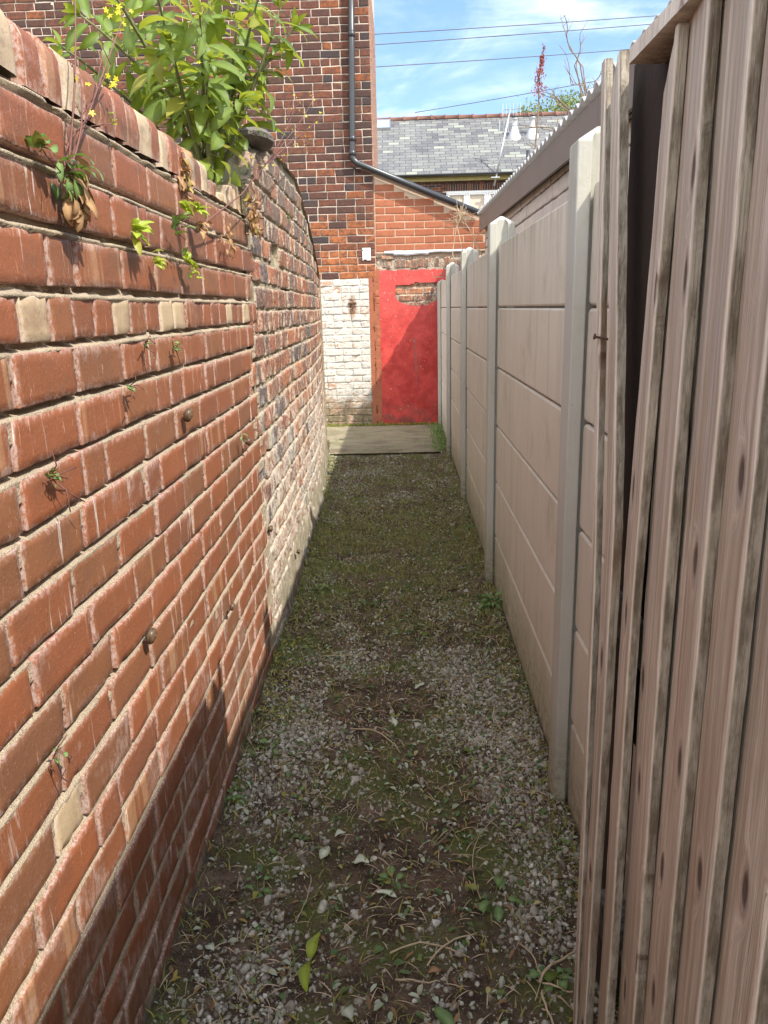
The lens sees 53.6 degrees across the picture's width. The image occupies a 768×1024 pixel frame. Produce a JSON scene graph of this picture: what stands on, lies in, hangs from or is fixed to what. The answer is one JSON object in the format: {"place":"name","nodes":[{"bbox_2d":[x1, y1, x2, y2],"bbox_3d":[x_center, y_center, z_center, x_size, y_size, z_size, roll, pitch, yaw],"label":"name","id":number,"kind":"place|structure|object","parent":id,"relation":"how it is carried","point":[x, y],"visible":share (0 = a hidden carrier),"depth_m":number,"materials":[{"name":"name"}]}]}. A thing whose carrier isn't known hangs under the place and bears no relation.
{"place":"outdoors","nodes":[
{"label":"outdoors","id":0,"kind":"place"},
{"bbox_2d":[145,424,618,1023],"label":"ground","id":1,"kind":"structure","parent":0,"point":[479,920],"depth_m":2.23,"materials":[{"name":"soil"}]},
{"bbox_2d":[0,9,275,1023],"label":"brick wall","id":2,"kind":"structure","parent":1,"relation":"on","point":[106,845],"depth_m":1.53,"materials":[{"name":"red brick"}]},
{"bbox_2d":[25,129,61,172],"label":"seedling","id":3,"kind":"object","parent":2,"relation":"attached to","point":[36,140],"visible":1,"depth_m":1.21,"materials":[{"name":"green plant"}]},
{"bbox_2d":[49,735,71,781],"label":"seedling","id":4,"kind":"object","parent":2,"relation":"attached to","point":[65,754],"visible":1,"depth_m":1.24,"materials":[{"name":"green plant"}]},
{"bbox_2d":[45,450,84,511],"bbox_3d":[-0.529,-0.057,1.256,0.031,0.105,0.084,-1,15,2],"label":"seedling","id":5,"kind":"object","parent":2,"relation":"attached to","point":[54,477],"visible":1,"depth_m":1.24,"materials":[{"name":"green plant"}]},
{"bbox_2d":[59,150,97,232],"bbox_3d":[-0.531,-0.552,1.314,0.067,0.133,0.079,-12,18,-34],"label":"wilted weed","id":6,"kind":"object","parent":2,"relation":"attached to","point":[75,213],"visible":0.84,"depth_m":1.31,"materials":[{"name":"beige plant"}]},
{"bbox_2d":[108,112,116,124],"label":"wall fern","id":7,"kind":"object","parent":2,"relation":"attached to","point":[114,123],"depth_m":1.52,"materials":[{"name":"yellow plant"}]},
{"bbox_2d":[51,0,200,201],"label":"wall weed","id":8,"kind":"object","parent":2,"relation":"attached to","point":[77,188],"depth_m":1.31,"materials":[{"name":"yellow plant"}]},
{"bbox_2d":[125,376,143,397],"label":"seedling","id":9,"kind":"object","parent":2,"relation":"attached to","point":[130,387],"visible":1,"depth_m":1.58,"materials":[{"name":"green plant"}]},
{"bbox_2d":[130,217,153,255],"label":"wall fern","id":10,"kind":"object","parent":2,"relation":"attached to","point":[138,226],"depth_m":1.62,"materials":[{"name":"green plant"}]},
{"bbox_2d":[143,335,155,368],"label":"seedling","id":11,"kind":"object","parent":2,"relation":"attached to","point":[146,343],"visible":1,"depth_m":1.70,"materials":[{"name":"green plant"}]},
{"bbox_2d":[145,628,156,643],"bbox_3d":[-0.516,0.272,1.686,0.025,0.032,0.038,10,36,-1],"label":"snail","id":12,"kind":"object","parent":2,"relation":"attached to","point":[150,635],"visible":1,"depth_m":1.67},
{"bbox_2d":[152,249,167,271],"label":"wall fern","id":13,"kind":"object","parent":2,"relation":"attached to","point":[159,262],"depth_m":1.76,"materials":[{"name":"green plant"}]},
{"bbox_2d":[172,341,184,363],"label":"seedling","id":14,"kind":"object","parent":2,"relation":"attached to","point":[175,347],"visible":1,"depth_m":1.91,"materials":[{"name":"green plant"}]},
{"bbox_2d":[171,202,197,255],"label":"seedling","id":15,"kind":"object","parent":2,"relation":"attached to","point":[175,222],"visible":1,"depth_m":1.89,"materials":[{"name":"green plant"}]},
{"bbox_2d":[175,149,195,204],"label":"wilted weed","id":16,"kind":"object","parent":2,"relation":"attached to","point":[185,181],"visible":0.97,"depth_m":2.08,"materials":[{"name":"beige plant"}]},
{"bbox_2d":[183,408,192,421],"bbox_3d":[-0.519,-0.260,2.014,0.026,0.033,0.040,10,38,-1],"label":"snail","id":17,"kind":"object","parent":2,"relation":"attached to","point":[188,414],"visible":1,"depth_m":2.00},
{"bbox_2d":[179,199,197,215],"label":"wall fern","id":18,"kind":"object","parent":2,"relation":"attached to","point":[185,205],"depth_m":1.98,"materials":[{"name":"green plant"}]},
{"bbox_2d":[182,249,198,269],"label":"wall fern","id":19,"kind":"object","parent":2,"relation":"attached to","point":[187,256],"depth_m":2.03,"materials":[{"name":"green plant"}]},
{"bbox_2d":[188,268,203,278],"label":"wall fern","id":20,"kind":"object","parent":2,"relation":"attached to","point":[190,274],"depth_m":2.08,"materials":[{"name":"green plant"}]},
{"bbox_2d":[193,201,210,218],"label":"wall fern","id":21,"kind":"object","parent":2,"relation":"attached to","point":[201,210],"depth_m":2.11,"materials":[{"name":"green plant"}]},
{"bbox_2d":[218,216,236,272],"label":"wilted weed","id":22,"kind":"object","parent":2,"relation":"attached to","point":[229,239],"visible":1,"depth_m":2.53,"materials":[{"name":"brown plant"}]},
{"bbox_2d":[230,603,234,610],"bbox_3d":[-0.497,0.309,2.493,0.019,0.024,0.029,10,22,-1],"label":"snail","id":23,"kind":"object","parent":2,"relation":"attached to","point":[232,606],"visible":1,"depth_m":2.48},
{"bbox_2d":[240,433,250,451],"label":"seedling","id":24,"kind":"object","parent":2,"relation":"attached to","point":[241,438],"visible":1,"depth_m":2.71,"materials":[{"name":"green plant"}]},
{"bbox_2d":[245,437,251,445],"bbox_3d":[-0.499,-0.260,2.798,0.024,0.030,0.036,10,-23,-1],"label":"snail","id":25,"kind":"object","parent":2,"relation":"attached to","point":[249,439],"visible":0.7,"depth_m":2.79},
{"bbox_2d":[244,189,264,239],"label":"wilted weed","id":26,"kind":"object","parent":2,"relation":"attached to","point":[252,217],"visible":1,"depth_m":2.94,"materials":[{"name":"beige plant"}]},
{"bbox_2d":[194,91,326,242],"bbox_3d":[-0.423,-1.672,3.562,0.139,1.031,3.272,-1,15,2],"label":"wall weed","id":27,"kind":"object","parent":2,"relation":"attached to","point":[204,230],"depth_m":2.87,"materials":[{"name":"brown plant"}]},
{"bbox_2d":[42,0,317,186],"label":"leafy shrub","id":28,"kind":"object","parent":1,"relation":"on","point":[214,128],"visible":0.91,"depth_m":2.59,"materials":[{"name":"green plant"}]},
{"bbox_2d":[205,942,213,950],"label":"fallen leaf","id":29,"kind":"object","parent":1,"relation":"on","point":[210,946],"visible":1,"depth_m":1.85,"materials":[{"name":"white plant"}]},
{"bbox_2d":[224,785,244,805],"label":"weed","id":30,"kind":"object","parent":1,"relation":"on","point":[237,799],"visible":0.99,"depth_m":2.39,"materials":[{"name":"green plant"}]},
{"bbox_2d":[0,0,479,426],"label":"brick house","id":31,"kind":"structure","parent":1,"relation":"on","point":[332,166],"depth_m":9.27,"materials":[{"name":"red brick"}]},
{"bbox_2d":[245,875,270,898],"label":"weed","id":32,"kind":"object","parent":1,"relation":"on","point":[266,890],"visible":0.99,"depth_m":2.04,"materials":[{"name":"green plant"}]},
{"bbox_2d":[252,904,277,927],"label":"twig","id":33,"kind":"object","parent":1,"relation":"on","point":[259,916],"visible":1,"depth_m":1.93,"materials":[{"name":"brown wood"}]},
{"bbox_2d":[204,146,328,650],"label":"old brick wall","id":34,"kind":"structure","parent":1,"relation":"on","point":[287,371],"depth_m":4.03,"materials":[{"name":"brick"}]},
{"bbox_2d":[226,127,273,152],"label":"stone slab","id":35,"kind":"structure","parent":34,"relation":"on","point":[257,140],"depth_m":3.15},
{"bbox_2d":[256,738,280,758],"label":"weed","id":36,"kind":"object","parent":1,"relation":"on","point":[263,740],"visible":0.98,"depth_m":2.70,"materials":[{"name":"green plant"}]},
{"bbox_2d":[291,786,304,800],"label":"weed","id":37,"kind":"object","parent":1,"relation":"on","point":[295,795],"visible":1,"depth_m":2.44,"materials":[{"name":"green plant"}]},
{"bbox_2d":[252,525,343,724],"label":"ground weeds","id":38,"kind":"object","parent":1,"relation":"on","point":[283,676],"visible":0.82,"depth_m":3.53,"materials":[{"name":"green plant"}]},
{"bbox_2d":[295,874,311,918],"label":"twig","id":39,"kind":"object","parent":1,"relation":"on","point":[307,894],"visible":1,"depth_m":2.01,"materials":[{"name":"wood"}]},
{"bbox_2d":[298,960,309,991],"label":"fallen leaf","id":40,"kind":"object","parent":1,"relation":"on","point":[303,978],"visible":1,"depth_m":1.77,"materials":[{"name":"green plant"}]},
{"bbox_2d":[303,638,313,648],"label":"weed","id":41,"kind":"object","parent":1,"relation":"on","point":[307,645],"visible":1,"depth_m":3.51,"materials":[{"name":"green plant"}]},
{"bbox_2d":[306,932,320,962],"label":"fallen leaf","id":42,"kind":"object","parent":1,"relation":"on","point":[311,946],"visible":1,"depth_m":1.85,"materials":[{"name":"green plant"}]},
{"bbox_2d":[311,584,329,593],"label":"weed","id":43,"kind":"object","parent":1,"relation":"on","point":[318,588],"visible":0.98,"depth_m":4.23,"materials":[{"name":"green plant"}]},
{"bbox_2d":[319,846,329,859],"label":"fallen leaf","id":44,"kind":"object","parent":1,"relation":"on","point":[323,852],"visible":1,"depth_m":2.17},
{"bbox_2d":[335,829,346,836],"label":"fallen leaf","id":45,"kind":"object","parent":1,"relation":"on","point":[339,831],"visible":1,"depth_m":2.25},
{"bbox_2d":[320,652,368,656],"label":"twig","id":46,"kind":"object","parent":1,"relation":"on","point":[340,655],"visible":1,"depth_m":3.40,"materials":[{"name":"wood"}]},
{"bbox_2d":[340,1004,353,1021],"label":"fallen leaf","id":47,"kind":"object","parent":1,"relation":"on","point":[348,1012],"visible":1,"depth_m":1.68,"materials":[{"name":"white plant"}]},
{"bbox_2d":[352,854,368,863],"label":"fallen leaf","id":48,"kind":"object","parent":1,"relation":"on","point":[360,858],"visible":1,"depth_m":2.14,"materials":[{"name":"white plant"}]},
{"bbox_2d":[358,598,376,605],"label":"weed","id":49,"kind":"object","parent":1,"relation":"on","point":[363,600],"visible":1,"depth_m":3.98,"materials":[{"name":"green plant"}]},
{"bbox_2d":[359,951,383,964],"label":"twig","id":50,"kind":"object","parent":1,"relation":"on","point":[369,959],"visible":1,"depth_m":1.80,"materials":[{"name":"brown wood"}]},
{"bbox_2d":[152,582,597,1023],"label":"soil crumbs","id":51,"kind":"object","parent":1,"relation":"on","point":[390,942],"visible":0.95,"depth_m":2.25,"materials":[{"name":"brown soil"}]},
{"bbox_2d":[350,728,399,752],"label":"twig","id":52,"kind":"object","parent":1,"relation":"on","point":[375,731],"visible":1,"depth_m":2.77,"materials":[{"name":"wood"}]},
{"bbox_2d":[327,421,437,426],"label":"moss","id":53,"kind":"object","parent":1,"relation":"on","point":[381,424],"visible":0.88,"depth_m":9.99,"materials":[{"name":"green plant"}]},
{"bbox_2d":[154,452,615,1023],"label":"leaf litter","id":54,"kind":"object","parent":1,"relation":"on","point":[376,1006],"visible":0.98,"depth_m":2.49,"materials":[{"name":"brown plant"}]},
{"bbox_2d":[377,889,396,896],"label":"fallen leaf","id":55,"kind":"object","parent":1,"relation":"on","point":[387,892],"visible":1,"depth_m":2.02,"materials":[{"name":"white plant"}]},
{"bbox_2d":[157,456,617,1023],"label":"straw bits","id":56,"kind":"object","parent":1,"relation":"on","point":[385,794],"visible":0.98,"depth_m":2.42,"materials":[{"name":"beige plant"}]},
{"bbox_2d":[158,452,618,1023],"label":"green leaf scraps","id":57,"kind":"object","parent":1,"relation":"on","point":[376,950],"visible":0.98,"depth_m":2.48,"materials":[{"name":"green plant"}]},
{"bbox_2d":[376,865,408,897],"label":"weed","id":58,"kind":"object","parent":1,"relation":"on","point":[390,871],"visible":1,"depth_m":2.07,"materials":[{"name":"green plant"}]},
{"bbox_2d":[395,978,439,983],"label":"twig","id":59,"kind":"object","parent":1,"relation":"on","point":[416,980],"visible":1,"depth_m":1.75,"materials":[{"name":"wood"}]},
{"bbox_2d":[414,682,423,688],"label":"fallen leaf","id":60,"kind":"object","parent":1,"relation":"on","point":[419,684],"visible":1,"depth_m":3.11,"materials":[{"name":"beige plant"}]},
{"bbox_2d":[374,174,484,424],"bbox_3d":[0.873,-2.985,10.977,1.881,3.258,2.614,-1,15,2],"label":"brick extension","id":61,"kind":"object","parent":1,"relation":"on","point":[414,234],"visible":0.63,"depth_m":9.67,"materials":[{"name":"red paint"},{"name":"weathered brick"},{"name":"orange brick"}]},
{"bbox_2d":[379,269,483,424],"bbox_3d":[0.623,-2.126,9.899,1.350,2.070,0.077,-1,15,2],"label":"blocked doorway","id":62,"kind":"structure","parent":61,"relation":"in","point":[407,298],"depth_m":9.87,"materials":[{"name":"paint"}]},
{"bbox_2d":[390,941,469,957],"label":"twig","id":63,"kind":"object","parent":1,"relation":"on","point":[402,947],"visible":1,"depth_m":1.84,"materials":[{"name":"wood"}]},
{"bbox_2d":[424,422,446,451],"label":"ground weeds","id":64,"kind":"object","parent":1,"relation":"on","point":[442,443],"visible":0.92,"depth_m":8.84,"materials":[{"name":"green plant"}]},
{"bbox_2d":[428,965,444,972],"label":"fallen leaf","id":65,"kind":"object","parent":1,"relation":"on","point":[433,968],"visible":1,"depth_m":1.78,"materials":[{"name":"brown plant"}]},
{"bbox_2d":[432,824,453,847],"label":"twig","id":66,"kind":"object","parent":1,"relation":"on","point":[441,840],"visible":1,"depth_m":2.21,"materials":[{"name":"brown wood"}]},
{"bbox_2d":[434,1006,453,1023],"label":"fallen leaf","id":67,"kind":"object","parent":1,"relation":"on","point":[444,1016],"visible":1,"depth_m":1.66,"materials":[{"name":"green plant"}]},
{"bbox_2d":[427,932,477,965],"bbox_3d":[0.159,1.052,1.850,0.167,0.018,0.030,-13,19,-36],"label":"twig","id":68,"kind":"object","parent":1,"relation":"on","point":[437,951],"visible":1,"depth_m":1.84,"materials":[{"name":"wood"}]},
{"bbox_2d":[446,197,487,261],"bbox_3d":[0.967,-2.142,8.603,0.529,2.694,0.344,-1,15,2],"label":"dry weed","id":69,"kind":"object","parent":1,"relation":"on","point":[460,218],"visible":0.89,"depth_m":8.35,"materials":[{"name":"plant"}]},
{"bbox_2d":[464,861,482,872],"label":"twig","id":70,"kind":"object","parent":1,"relation":"on","point":[474,868],"visible":1,"depth_m":2.08,"materials":[{"name":"brown wood"}]},
{"bbox_2d":[472,816,497,899],"bbox_3d":[0.281,0.965,2.167,0.052,0.017,0.362,3,16,16],"label":"twig","id":71,"kind":"object","parent":1,"relation":"on","point":[473,855],"visible":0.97,"depth_m":2.15,"materials":[{"name":"wood"}]},
{"bbox_2d":[478,591,502,609],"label":"weed","id":72,"kind":"object","parent":1,"relation":"on","point":[485,602],"visible":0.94,"depth_m":3.88,"materials":[{"name":"green plant"}]},
{"bbox_2d":[465,874,522,921],"bbox_3d":[0.288,1.008,1.995,0.115,0.050,0.136,-10,17,-29],"label":"weed","id":73,"kind":"object","parent":1,"relation":"on","point":[484,905],"visible":1,"depth_m":1.99,"materials":[{"name":"green plant"}]},
{"bbox_2d":[493,704,528,738],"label":"twig","id":74,"kind":"object","parent":1,"relation":"on","point":[501,724],"visible":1,"depth_m":2.80,"materials":[{"name":"wood"}]},
{"bbox_2d":[519,942,540,1000],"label":"twig","id":75,"kind":"object","parent":1,"relation":"on","point":[538,970],"visible":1,"depth_m":1.79,"materials":[{"name":"wood"}]},
{"bbox_2d":[437,126,635,899],"bbox_3d":[0.612,-0.473,4.032,0.133,2.056,11.681,-1,15,2],"label":"concrete fence","id":76,"kind":"object","parent":1,"relation":"on","point":[516,394],"visible":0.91,"depth_m":2.72,"materials":[{"name":"beige concrete"}]},
{"bbox_2d":[541,989,553,1023],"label":"twig","id":77,"kind":"object","parent":1,"relation":"on","point":[545,1004],"visible":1,"depth_m":1.67,"materials":[{"name":"wood"}]},
{"bbox_2d":[526,966,573,991],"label":"weed","id":78,"kind":"object","parent":1,"relation":"on","point":[533,973],"visible":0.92,"depth_m":1.75,"materials":[{"name":"green plant"}]},
{"bbox_2d":[543,968,560,981],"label":"fallen leaf","id":79,"kind":"object","parent":1,"relation":"on","point":[550,975],"visible":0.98,"depth_m":1.76,"materials":[{"name":"green plant"}]},
{"bbox_2d":[516,85,588,112],"bbox_3d":[7.712,-12.677,32.651,5.222,10.429,5.014,-14,19,-39],"label":"tree","id":80,"kind":"object","parent":1,"relation":"on","point":[566,102],"visible":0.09,"depth_m":30.47,"materials":[{"name":"green plant"}]},
{"bbox_2d":[538,950,574,983],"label":"twig","id":81,"kind":"object","parent":1,"relation":"on","point":[545,970],"visible":1,"depth_m":1.78,"materials":[{"name":"wood"}]},
{"bbox_2d":[542,979,572,992],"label":"twig","id":82,"kind":"object","parent":1,"relation":"on","point":[545,983],"visible":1,"depth_m":1.72,"materials":[{"name":"wood"}]},
{"bbox_2d":[557,838,575,850],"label":"weed","id":83,"kind":"object","parent":1,"relation":"on","point":[567,842],"visible":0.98,"depth_m":2.15,"materials":[{"name":"green plant"}]},
{"bbox_2d":[477,0,671,307],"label":"garage","id":84,"kind":"structure","parent":1,"relation":"on","point":[533,188],"depth_m":5.07,"materials":[{"name":"beige paint"}]},
{"bbox_2d":[573,0,767,1023],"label":"wooden fence","id":85,"kind":"object","parent":1,"relation":"on","point":[679,935],"visible":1,"depth_m":0.94,"materials":[{"name":"wood"}]},
{"bbox_2d":[145,450,618,1023],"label":"grass","id":86,"kind":"structure","parent":0,"point":[391,542],"depth_m":3.48,"materials":[{"name":"green plant"}]},
{"bbox_2d":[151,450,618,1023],"bbox_3d":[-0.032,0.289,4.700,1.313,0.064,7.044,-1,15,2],"label":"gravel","id":87,"kind":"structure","parent":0,"point":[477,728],"depth_m":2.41,"materials":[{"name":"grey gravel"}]},
{"bbox_2d":[327,425,442,454],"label":"concrete path","id":88,"kind":"structure","parent":0,"point":[379,440],"depth_m":8.90,"materials":[{"name":"beige concrete"}]},
{"bbox_2d":[377,103,567,208],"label":"terraced house","id":89,"kind":"structure","parent":0,"point":[476,161],"depth_m":23.98,"materials":[{"name":"stone"}]},
{"bbox_2d":[446,190,496,204],"bbox_3d":[2.869,-9.372,23.440,1.880,1.000,0.082,-1,15,2],"label":"window","id":90,"kind":"structure","parent":89,"relation":"in","point":[486,193],"depth_m":23.31,"materials":[{"name":"white plastic"}]},
{"bbox_2d":[376,49,628,66],"bbox_3d":[6.328,-11.645,18.579,33.904,3.676,0.019,-5,15,-13],"label":"overhead cable","id":91,"kind":"object","parent":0,"point":[498,58],"visible":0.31,"depth_m":17.89,"materials":[{"name":"black rubber"}]},
{"bbox_2d":[415,80,598,112],"bbox_3d":[7.761,-13.520,23.223,14.096,1.142,0.022,3,16,17],"label":"overhead cable","id":92,"kind":"object","parent":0,"point":[498,98],"visible":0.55,"depth_m":24.58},
{"bbox_2d":[375,24,649,44],"bbox_3d":[6.192,-12.002,18.235,33.072,3.670,0.019,-5,15,-12],"label":"overhead cable","id":93,"kind":"object","parent":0,"point":[510,35],"visible":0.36,"depth_m":17.71,"materials":[{"name":"black rubber"}]},
{"bbox_2d":[375,15,655,34],"bbox_3d":[6.087,-12.029,17.978,32.403,3.152,0.019,-4,15,-10],"label":"overhead cable","id":94,"kind":"object","parent":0,"point":[514,25],"visible":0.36,"depth_m":17.56,"materials":[{"name":"black rubber"}]},
{"bbox_2d":[374,0,668,117],"label":"sky","id":95,"kind":"structure","parent":0,"point":[406,90],"materials":[{"name":"blue"}]},
{"bbox_2d":[529,43,546,149],"bbox_3d":[1.266,-3.285,6.223,0.130,0.986,0.141,-11,18,-33],"label":"dried flower spike","id":96,"kind":"object","parent":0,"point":[540,70],"visible":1,"depth_m":6.17,"materials":[{"name":"red plant"}]},
{"bbox_2d":[523,15,601,148],"bbox_3d":[1.502,-3.313,6.104,0.899,1.223,1.044,-1,15,2],"label":"bare shrub","id":97,"kind":"object","parent":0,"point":[558,100],"visible":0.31,"depth_m":5.89,"materials":[{"name":"brown plant"}]}
]}

